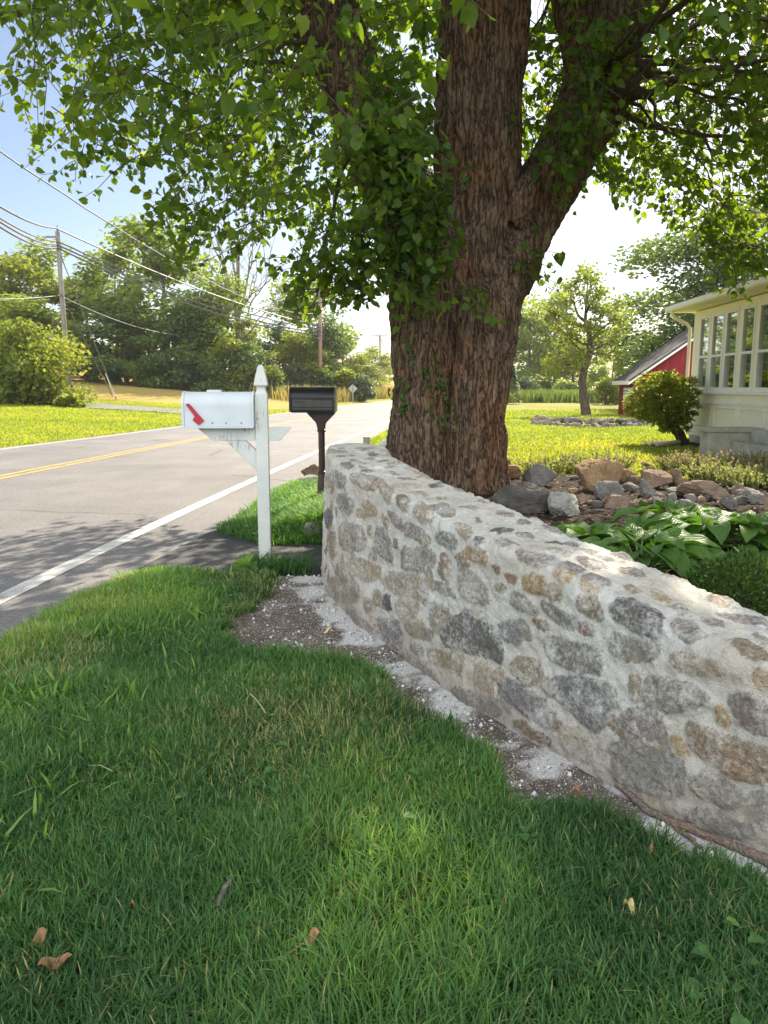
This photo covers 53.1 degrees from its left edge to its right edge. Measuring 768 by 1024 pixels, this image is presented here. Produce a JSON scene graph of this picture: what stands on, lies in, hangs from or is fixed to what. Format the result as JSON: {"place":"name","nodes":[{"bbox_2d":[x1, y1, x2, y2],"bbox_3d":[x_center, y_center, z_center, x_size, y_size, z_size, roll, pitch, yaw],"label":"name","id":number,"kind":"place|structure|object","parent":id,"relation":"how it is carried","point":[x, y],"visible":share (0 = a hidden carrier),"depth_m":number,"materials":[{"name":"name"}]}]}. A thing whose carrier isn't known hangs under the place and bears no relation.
{"place":"outdoors","nodes":[
{"label":"outdoors","id":0,"kind":"place"},
{"bbox_2d":[86,403,180,413],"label":"driveway","id":1,"kind":"structure","parent":0,"point":[112,406],"depth_m":38.57,"materials":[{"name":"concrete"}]},
{"bbox_2d":[0,397,288,446],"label":"roadside lawn grass","id":2,"kind":"structure","parent":0,"point":[32,425],"depth_m":28.17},
{"bbox_2d":[0,401,392,607],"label":"road","id":3,"kind":"structure","parent":0,"point":[52,518],"depth_m":11.63,"materials":[{"name":"asphalt"}]},
{"bbox_2d":[0,404,388,475],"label":"road centre line","id":4,"kind":"object","parent":3,"relation":"on","point":[127,451],"visible":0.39,"depth_m":15.97,"materials":[{"name":"yellow paint"}]},
{"bbox_2d":[0,420,389,603],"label":"road edge line","id":5,"kind":"object","parent":3,"relation":"on","point":[19,589],"visible":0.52,"depth_m":7.11,"materials":[{"name":"white paint"}]},
{"bbox_2d":[0,404,391,478],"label":"road centre line","id":6,"kind":"object","parent":3,"relation":"on","point":[127,453],"visible":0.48,"depth_m":15.52,"materials":[{"name":"yellow paint"}]},
{"bbox_2d":[136,530,322,575],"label":"pavement","id":7,"kind":"structure","parent":0,"point":[214,547],"depth_m":6.61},
{"bbox_2d":[181,365,290,563],"bbox_3d":[-1.129,-0.189,6.015,0.817,1.893,0.224,0,9,-3],"label":"mailbox","id":8,"kind":"object","parent":7,"relation":"on","point":[237,421],"visible":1,"depth_m":5.89,"materials":[{"name":"white wood"}]},
{"bbox_2d":[231,553,257,570],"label":"broadleaf weed","id":9,"kind":"object","parent":7,"relation":"on","point":[244,561],"visible":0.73,"depth_m":5.78,"materials":[{"name":"green plant"}]},
{"bbox_2d":[207,547,321,576],"bbox_3d":[-0.816,0.378,5.872,0.893,0.200,0.846,6,11,32],"label":"weed clump","id":10,"kind":"object","parent":7,"relation":"on","point":[283,564],"visible":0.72,"depth_m":5.86,"materials":[{"name":"green plant"}]},
{"bbox_2d":[249,382,393,402],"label":"tall dry grass","id":11,"kind":"structure","parent":0,"point":[381,392],"depth_m":65.44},
{"bbox_2d":[0,371,767,1023],"bbox_3d":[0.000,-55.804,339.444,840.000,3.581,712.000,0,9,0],"label":"ground","id":12,"kind":"structure","parent":0,"point":[172,397],"depth_m":3.83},
{"bbox_2d":[0,347,31,402],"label":"bush","id":13,"kind":"object","parent":12,"relation":"on","point":[7,384],"visible":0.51,"depth_m":36.72,"materials":[{"name":"green plant"}]},
{"bbox_2d":[0,235,82,355],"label":"roadside tree","id":14,"kind":"object","parent":12,"relation":"on","point":[15,267],"visible":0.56,"depth_m":63.62,"materials":[{"name":"green plant"}]},
{"bbox_2d":[0,267,87,333],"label":"roadside tree","id":15,"kind":"object","parent":12,"relation":"on","point":[69,315],"visible":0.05,"depth_m":67.34,"materials":[{"name":"green plant"}]},
{"bbox_2d":[0,316,97,404],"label":"flowering bush","id":16,"kind":"object","parent":12,"relation":"on","point":[43,355],"visible":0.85,"depth_m":37.37,"materials":[{"name":"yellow plant"}]},
{"bbox_2d":[0,292,116,367],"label":"roadside tree","id":17,"kind":"object","parent":12,"relation":"on","point":[26,309],"visible":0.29,"depth_m":58.58,"materials":[{"name":"green plant"}]},
{"bbox_2d":[46,225,70,384],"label":"utility pole","id":18,"kind":"object","parent":12,"relation":"on","point":[61,291],"visible":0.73,"depth_m":43.45,"materials":[{"name":"grey wood"}]},
{"bbox_2d":[56,228,320,326],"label":"power line","id":19,"kind":"object","parent":18,"relation":"attached to","point":[174,279],"visible":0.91,"depth_m":50.89,"materials":[{"name":"metal"}]},
{"bbox_2d":[57,241,319,329],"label":"power line","id":20,"kind":"object","parent":18,"relation":"attached to","point":[176,289],"visible":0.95,"depth_m":51.11,"materials":[{"name":"metal"}]},
{"bbox_2d":[57,244,320,333],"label":"power line","id":21,"kind":"object","parent":18,"relation":"attached to","point":[176,294],"visible":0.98,"depth_m":51.19,"materials":[{"name":"metal"}]},
{"bbox_2d":[57,247,320,335],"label":"power line","id":22,"kind":"object","parent":18,"relation":"attached to","point":[174,298],"visible":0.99,"depth_m":51.12,"materials":[{"name":"metal"}]},
{"bbox_2d":[52,393,86,407],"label":"undergrowth shrub","id":23,"kind":"object","parent":12,"relation":"on","point":[69,400],"visible":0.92,"depth_m":36.86,"materials":[{"name":"green plant"}]},
{"bbox_2d":[25,249,155,360],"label":"roadside tree","id":24,"kind":"object","parent":12,"relation":"on","point":[93,272],"visible":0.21,"depth_m":67.52,"materials":[{"name":"green plant"}]},
{"bbox_2d":[70,354,122,381],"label":"undergrowth shrub","id":25,"kind":"object","parent":12,"relation":"on","point":[91,375],"visible":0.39,"depth_m":60.63,"materials":[{"name":"green plant"}]},
{"bbox_2d":[71,247,157,376],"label":"roadside tree","id":26,"kind":"object","parent":12,"relation":"on","point":[113,259],"visible":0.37,"depth_m":63.69,"materials":[{"name":"green plant"}]},
{"bbox_2d":[69,301,175,384],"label":"roadside tree","id":27,"kind":"object","parent":12,"relation":"on","point":[121,337],"visible":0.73,"depth_m":60.76,"materials":[{"name":"green plant"}]},
{"bbox_2d":[103,359,152,385],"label":"undergrowth shrub","id":28,"kind":"object","parent":12,"relation":"on","point":[130,370],"visible":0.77,"depth_m":60.47,"materials":[{"name":"green plant"}]},
{"bbox_2d":[55,211,235,383],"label":"roadside tree","id":29,"kind":"object","parent":12,"relation":"on","point":[151,260],"visible":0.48,"depth_m":63.83,"materials":[{"name":"green plant"}]},
{"bbox_2d":[127,350,179,387],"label":"undergrowth shrub","id":30,"kind":"object","parent":12,"relation":"on","point":[157,361],"visible":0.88,"depth_m":60.14,"materials":[{"name":"green plant"}]},
{"bbox_2d":[161,360,203,390],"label":"undergrowth shrub","id":31,"kind":"object","parent":12,"relation":"on","point":[187,380],"visible":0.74,"depth_m":60.47,"materials":[{"name":"green plant"}]},
{"bbox_2d":[148,286,226,389],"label":"roadside tree","id":32,"kind":"object","parent":12,"relation":"on","point":[189,319],"visible":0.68,"depth_m":60.85,"materials":[{"name":"green plant"}]},
{"bbox_2d":[0,423,388,639],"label":"road shoulder","id":33,"kind":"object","parent":12,"relation":"on","point":[153,545],"visible":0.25,"depth_m":6.78},
{"bbox_2d":[0,564,232,906],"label":"coarse grass","id":34,"kind":"structure","parent":33,"relation":"on","point":[54,692],"depth_m":4.08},
{"bbox_2d":[0,564,281,646],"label":"lawn grass","id":35,"kind":"structure","parent":33,"relation":"on","point":[84,604],"depth_m":4.62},
{"bbox_2d":[0,628,521,798],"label":"lawn grass","id":36,"kind":"structure","parent":33,"relation":"on","point":[162,739],"depth_m":3.04,"materials":[{"name":"plant"}]},
{"bbox_2d":[0,764,767,1023],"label":"lawn grass","id":37,"kind":"structure","parent":33,"relation":"on","point":[153,852],"depth_m":1.98,"materials":[{"name":"plant"}]},
{"bbox_2d":[37,952,71,970],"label":"fallen leaf","id":38,"kind":"object","parent":37,"relation":"on","point":[63,959],"visible":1,"depth_m":1.80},
{"bbox_2d":[190,353,246,391],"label":"undergrowth shrub","id":39,"kind":"object","parent":12,"relation":"on","point":[212,371],"visible":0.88,"depth_m":59.89,"materials":[{"name":"green plant"}]},
{"bbox_2d":[167,267,272,390],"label":"roadside tree","id":40,"kind":"object","parent":12,"relation":"on","point":[220,301],"visible":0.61,"depth_m":61.88,"materials":[{"name":"green plant"}]},
{"bbox_2d":[173,160,296,340],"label":"dead tree","id":41,"kind":"object","parent":12,"relation":"on","point":[238,265],"visible":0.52,"depth_m":61.81,"materials":[{"name":"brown wood"}]},
{"bbox_2d":[205,314,281,381],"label":"roadside tree","id":42,"kind":"object","parent":12,"relation":"on","point":[226,343],"visible":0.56,"depth_m":60.65,"materials":[{"name":"green plant"}]},
{"bbox_2d":[221,358,265,391],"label":"undergrowth shrub","id":43,"kind":"object","parent":12,"relation":"on","point":[235,374],"visible":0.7,"depth_m":60.10,"materials":[{"name":"green plant"}]},
{"bbox_2d":[221,341,267,390],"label":"undergrowth shrub","id":44,"kind":"object","parent":12,"relation":"on","point":[244,355],"visible":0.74,"depth_m":60.15,"materials":[{"name":"green plant"}]},
{"bbox_2d":[213,474,323,545],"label":"verge grass","id":45,"kind":"structure","parent":12,"relation":"on","point":[296,504],"depth_m":7.46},
{"bbox_2d":[251,363,291,397],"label":"undergrowth shrub","id":46,"kind":"object","parent":12,"relation":"on","point":[276,381],"visible":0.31,"depth_m":60.87,"materials":[{"name":"green plant"}]},
{"bbox_2d":[250,320,312,368],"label":"roadside tree","id":47,"kind":"object","parent":12,"relation":"on","point":[276,339],"visible":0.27,"depth_m":74.23,"materials":[{"name":"green plant"}]},
{"bbox_2d":[279,361,312,388],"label":"undergrowth shrub","id":48,"kind":"object","parent":12,"relation":"on","point":[296,377],"visible":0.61,"depth_m":68.36,"materials":[{"name":"green plant"}]},
{"bbox_2d":[270,330,336,384],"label":"roadside tree","id":49,"kind":"object","parent":12,"relation":"on","point":[298,344],"visible":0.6,"depth_m":69.33,"materials":[{"name":"green plant"}]},
{"bbox_2d":[259,277,362,381],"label":"roadside tree","id":50,"kind":"object","parent":12,"relation":"on","point":[290,315],"visible":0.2,"depth_m":75.72,"materials":[{"name":"green plant"}]},
{"bbox_2d":[289,386,336,494],"bbox_3d":[-0.797,-0.680,8.756,0.528,1.491,0.273,0,9,0],"label":"mailbox","id":51,"kind":"object","parent":12,"relation":"on","point":[318,405],"visible":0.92,"depth_m":8.56,"materials":[{"name":"black metal"}]},
{"bbox_2d":[309,289,330,382],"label":"utility pole","id":52,"kind":"object","parent":12,"relation":"on","point":[319,338],"visible":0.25,"depth_m":68.24,"materials":[{"name":"brown wood"}]},
{"bbox_2d":[0,151,312,313],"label":"power line","id":53,"kind":"object","parent":52,"relation":"attached to","point":[119,229],"visible":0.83,"depth_m":25.20,"materials":[{"name":"metal"}]},
{"bbox_2d":[307,369,340,388],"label":"undergrowth shrub","id":54,"kind":"object","parent":12,"relation":"on","point":[326,379],"visible":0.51,"depth_m":68.42,"materials":[{"name":"green plant"}]},
{"bbox_2d":[304,309,354,378],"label":"roadside tree","id":55,"kind":"object","parent":12,"relation":"on","point":[329,331],"visible":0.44,"depth_m":71.89,"materials":[{"name":"green plant"}]},
{"bbox_2d":[332,367,361,397],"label":"undergrowth shrub","id":56,"kind":"object","parent":12,"relation":"on","point":[346,377],"visible":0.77,"depth_m":68.40,"materials":[{"name":"green plant"}]},
{"bbox_2d":[324,339,370,373],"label":"roadside tree","id":57,"kind":"object","parent":12,"relation":"on","point":[364,360],"visible":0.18,"depth_m":80.21,"materials":[{"name":"green plant"}]},
{"bbox_2d":[351,372,376,401],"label":"undergrowth shrub","id":58,"kind":"object","parent":12,"relation":"on","point":[366,389],"visible":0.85,"depth_m":68.53,"materials":[{"name":"green plant"}]},
{"bbox_2d":[337,352,390,386],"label":"roadside tree","id":59,"kind":"object","parent":12,"relation":"on","point":[373,375],"visible":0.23,"depth_m":86.33,"materials":[{"name":"green plant"}]},
{"bbox_2d":[362,345,392,384],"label":"roadside tree","id":60,"kind":"object","parent":12,"relation":"on","point":[382,363],"visible":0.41,"depth_m":116.08,"materials":[{"name":"green plant"}]},
{"bbox_2d":[0,0,767,493],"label":"mulberry tree","id":61,"kind":"object","parent":12,"relation":"on","point":[462,232],"visible":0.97,"depth_m":7.41,"materials":[{"name":"green plant"}]},
{"bbox_2d":[5,587,767,1023],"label":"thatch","id":62,"kind":"object","parent":12,"relation":"on","point":[371,905],"visible":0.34,"depth_m":1.95,"materials":[{"name":"brown plant"}]},
{"bbox_2d":[20,582,766,1023],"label":"clover","id":63,"kind":"object","parent":12,"relation":"on","point":[738,1016],"visible":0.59,"depth_m":2.28,"materials":[{"name":"green plant"}]},
{"bbox_2d":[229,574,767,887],"bbox_3d":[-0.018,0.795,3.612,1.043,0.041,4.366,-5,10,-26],"label":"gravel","id":64,"kind":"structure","parent":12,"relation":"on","point":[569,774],"depth_m":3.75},
{"bbox_2d":[490,481,552,512],"bbox_3d":[1.262,-0.132,6.894,0.642,0.312,0.500,0,9,0],"label":"garden rock","id":65,"kind":"object","parent":12,"relation":"on","point":[524,497],"visible":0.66,"depth_m":6.70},
{"bbox_2d":[510,374,544,390],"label":"field shrub","id":66,"kind":"object","parent":12,"relation":"on","point":[523,383],"visible":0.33,"depth_m":74.46,"materials":[{"name":"green plant"}]},
{"bbox_2d":[362,408,714,480],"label":"lawn grass","id":67,"kind":"structure","parent":12,"relation":"on","point":[518,423],"depth_m":16.12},
{"bbox_2d":[512,301,564,387],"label":"lawn edge tree","id":68,"kind":"object","parent":12,"relation":"on","point":[529,329],"visible":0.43,"depth_m":81.60,"materials":[{"name":"green plant"}]},
{"bbox_2d":[522,463,557,486],"bbox_3d":[1.724,-0.399,8.543,0.390,0.308,0.300,0,9,0],"label":"garden rock","id":69,"kind":"object","parent":12,"relation":"on","point":[541,475],"visible":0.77,"depth_m":8.43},
{"bbox_2d":[321,443,767,853],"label":"stone wall","id":70,"kind":"structure","parent":12,"relation":"on","point":[647,686],"depth_m":2.91,"materials":[{"name":"stone"}]},
{"bbox_2d":[515,454,582,473],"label":"lavender","id":71,"kind":"object","parent":12,"relation":"on","point":[555,465],"visible":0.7,"depth_m":9.78,"materials":[{"name":"green plant"}]},
{"bbox_2d":[519,288,586,389],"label":"lawn edge tree","id":72,"kind":"object","parent":12,"relation":"on","point":[547,385],"visible":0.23,"depth_m":86.69,"materials":[{"name":"green plant"}]},
{"bbox_2d":[508,388,608,402],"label":"tall reeds","id":73,"kind":"object","parent":12,"relation":"on","point":[542,395],"visible":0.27,"depth_m":66.04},
{"bbox_2d":[547,491,579,515],"bbox_3d":[1.532,-0.063,6.611,0.290,0.246,0.300,0,9,0],"label":"garden rock","id":74,"kind":"object","parent":12,"relation":"on","point":[563,503],"visible":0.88,"depth_m":6.50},
{"bbox_2d":[523,257,638,415],"bbox_3d":[9.010,-7.828,35.215,5.342,7.219,5.910,0,9,0],"label":"leaning tree","id":75,"kind":"object","parent":12,"relation":"on","point":[588,328],"visible":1,"depth_m":34.61,"materials":[{"name":"green plant"}]},
{"bbox_2d":[577,363,611,389],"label":"field shrub","id":76,"kind":"object","parent":12,"relation":"on","point":[593,375],"visible":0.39,"depth_m":78.18,"materials":[{"name":"green plant"}]},
{"bbox_2d":[575,458,623,490],"bbox_3d":[2.288,-0.382,8.218,0.537,0.416,0.314,-4,10,-22],"label":"garden rock","id":77,"kind":"object","parent":12,"relation":"on","point":[590,472],"visible":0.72,"depth_m":8.09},
{"bbox_2d":[561,449,640,469],"bbox_3d":[2.808,-0.678,10.059,1.006,0.278,0.814,0,9,0],"label":"lavender","id":78,"kind":"object","parent":12,"relation":"on","point":[627,463],"visible":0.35,"depth_m":9.98,"materials":[{"name":"green plant"}]},
{"bbox_2d":[593,377,618,404],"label":"field shrub","id":79,"kind":"object","parent":12,"relation":"on","point":[605,386],"visible":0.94,"depth_m":59.03,"materials":[{"name":"green plant"}]},
{"bbox_2d":[594,481,623,500],"bbox_3d":[2.169,-0.192,7.419,0.275,0.226,0.250,0,9,0],"label":"garden rock","id":80,"kind":"object","parent":12,"relation":"on","point":[603,490],"visible":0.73,"depth_m":7.34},
{"bbox_2d":[554,520,665,572],"bbox_3d":[1.342,0.204,4.887,0.865,0.304,0.948,0,9,0],"label":"hosta","id":81,"kind":"object","parent":12,"relation":"on","point":[579,530],"visible":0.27,"depth_m":4.84,"materials":[{"name":"green plant"}]},
{"bbox_2d":[602,494,629,507],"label":"garden rock","id":82,"kind":"object","parent":12,"relation":"on","point":[614,500],"visible":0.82,"depth_m":6.93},
{"bbox_2d":[467,473,767,547],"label":"mulch","id":83,"kind":"object","parent":12,"relation":"on","point":[573,519],"visible":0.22,"depth_m":7.14,"materials":[{"name":"brown soil"}]},
{"bbox_2d":[612,327,693,414],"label":"red shed","id":84,"kind":"structure","parent":12,"relation":"on","point":[670,355],"depth_m":33.48,"materials":[{"name":"paint"}]},
{"bbox_2d":[640,469,672,488],"bbox_3d":[2.937,-0.339,8.309,0.325,0.227,0.300,0,9,0],"label":"garden rock","id":85,"kind":"object","parent":12,"relation":"on","point":[654,479],"visible":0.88,"depth_m":8.24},
{"bbox_2d":[580,523,735,592],"bbox_3d":[1.481,0.258,4.463,0.982,0.324,0.961,2,9,12],"label":"hosta","id":86,"kind":"object","parent":12,"relation":"on","point":[679,551],"visible":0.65,"depth_m":4.31,"materials":[{"name":"green plant"}]},
{"bbox_2d":[621,369,705,444],"bbox_3d":[5.273,-1.924,14.499,1.500,1.559,1.333,5,10,26],"label":"rhododendron","id":87,"kind":"object","parent":12,"relation":"on","point":[669,412],"visible":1,"depth_m":14.23,"materials":[{"name":"green plant"}]},
{"bbox_2d":[610,499,732,543],"bbox_3d":[2.102,0.055,5.563,0.942,0.279,0.868,0,9,0],"label":"hosta","id":88,"kind":"object","parent":12,"relation":"on","point":[658,507],"visible":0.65,"depth_m":5.53,"materials":[{"name":"green plant"}]},
{"bbox_2d":[583,195,767,377],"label":"feathery tree","id":89,"kind":"object","parent":12,"relation":"on","point":[645,343],"visible":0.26,"depth_m":42.69,"materials":[{"name":"green plant"}]},
{"bbox_2d":[650,447,725,472],"bbox_3d":[3.929,-0.661,9.931,0.944,0.306,0.813,-3,10,-16],"label":"lavender","id":90,"kind":"object","parent":12,"relation":"on","point":[666,463],"visible":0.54,"depth_m":9.80,"materials":[{"name":"green plant"}]},
{"bbox_2d":[614,784,767,867],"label":"old root","id":91,"kind":"object","parent":12,"relation":"on","point":[757,856],"visible":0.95,"depth_m":2.37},
{"bbox_2d":[676,480,729,500],"bbox_3d":[3.161,-0.215,7.566,0.539,0.222,0.362,2,10,15],"label":"garden rock","id":92,"kind":"object","parent":12,"relation":"on","point":[712,489],"visible":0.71,"depth_m":7.42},
{"bbox_2d":[640,509,767,569],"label":"hosta","id":93,"kind":"object","parent":12,"relation":"on","point":[665,520],"visible":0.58,"depth_m":4.94,"materials":[{"name":"green plant"}]},
{"bbox_2d":[665,276,767,442],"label":"house","id":94,"kind":"structure","parent":12,"relation":"on","point":[730,357],"depth_m":13.29,"materials":[{"name":"beige paint"}]},
{"bbox_2d":[696,314,711,390],"bbox_3d":[6.080,-2.996,14.544,0.075,1.406,0.517,0,9,2],"label":"window","id":95,"kind":"structure","parent":94,"relation":"in","point":[705,322],"depth_m":14.60,"materials":[{"name":"glass"}]},
{"bbox_2d":[708,311,725,391],"bbox_3d":[6.053,-2.893,13.913,0.075,1.406,0.559,0,9,2],"label":"window","id":96,"kind":"structure","parent":94,"relation":"in","point":[718,323],"depth_m":13.98,"materials":[{"name":"glass"}]},
{"bbox_2d":[721,307,739,391],"bbox_3d":[6.026,-2.791,13.290,0.075,1.406,0.543,0,9,2],"label":"window","id":97,"kind":"structure","parent":94,"relation":"in","point":[733,315],"depth_m":13.35,"materials":[{"name":"glass"}]},
{"bbox_2d":[737,303,756,391],"bbox_3d":[5.997,-2.683,12.624,0.075,1.406,0.511,0,9,2],"label":"window","id":98,"kind":"structure","parent":94,"relation":"in","point":[749,311],"depth_m":12.68,"materials":[{"name":"glass"}]},
{"bbox_2d":[753,300,767,392],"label":"window","id":99,"kind":"structure","parent":94,"relation":"in","point":[761,365],"depth_m":12.12,"materials":[{"name":"glass"}]},
{"bbox_2d":[673,195,767,332],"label":"feathery tree","id":100,"kind":"object","parent":12,"relation":"on","point":[751,275],"visible":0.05,"depth_m":38.31,"materials":[{"name":"green plant"}]},
{"bbox_2d":[679,458,763,481],"bbox_3d":[3.946,-0.493,9.045,0.877,0.264,0.791,7,12,38],"label":"lavender","id":101,"kind":"object","parent":12,"relation":"on","point":[697,472],"visible":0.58,"depth_m":8.97,"materials":[{"name":"green plant"}]},
{"bbox_2d":[677,448,767,468],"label":"lavender","id":102,"kind":"object","parent":12,"relation":"on","point":[704,460],"visible":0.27,"depth_m":9.56,"materials":[{"name":"green plant"}]},
{"bbox_2d":[679,544,767,615],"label":"boxwood","id":103,"kind":"object","parent":12,"relation":"on","point":[754,581],"visible":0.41,"depth_m":3.66,"materials":[{"name":"green plant"}]},
{"bbox_2d":[685,510,767,565],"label":"hosta","id":104,"kind":"object","parent":12,"relation":"on","point":[748,534],"visible":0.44,"depth_m":4.92,"materials":[{"name":"green plant"}]},
{"bbox_2d":[698,427,767,457],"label":"concrete steps","id":105,"kind":"structure","parent":12,"relation":"on","point":[715,440],"depth_m":11.99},
{"bbox_2d":[711,463,767,488],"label":"lavender","id":106,"kind":"object","parent":12,"relation":"on","point":[754,477],"visible":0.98,"depth_m":8.37,"materials":[{"name":"green plant"}]},
{"bbox_2d":[715,449,767,471],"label":"lavender","id":107,"kind":"object","parent":12,"relation":"on","point":[752,459],"visible":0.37,"depth_m":9.31,"materials":[{"name":"green plant"}]},
{"bbox_2d":[738,487,763,503],"bbox_3d":[3.466,-0.150,7.286,0.227,0.153,0.300,0,9,0],"label":"garden rock","id":108,"kind":"object","parent":12,"relation":"on","point":[754,496],"visible":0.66,"depth_m":7.18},
{"bbox_2d":[0,0,767,386],"label":"sky","id":109,"kind":"structure","parent":0,"point":[597,230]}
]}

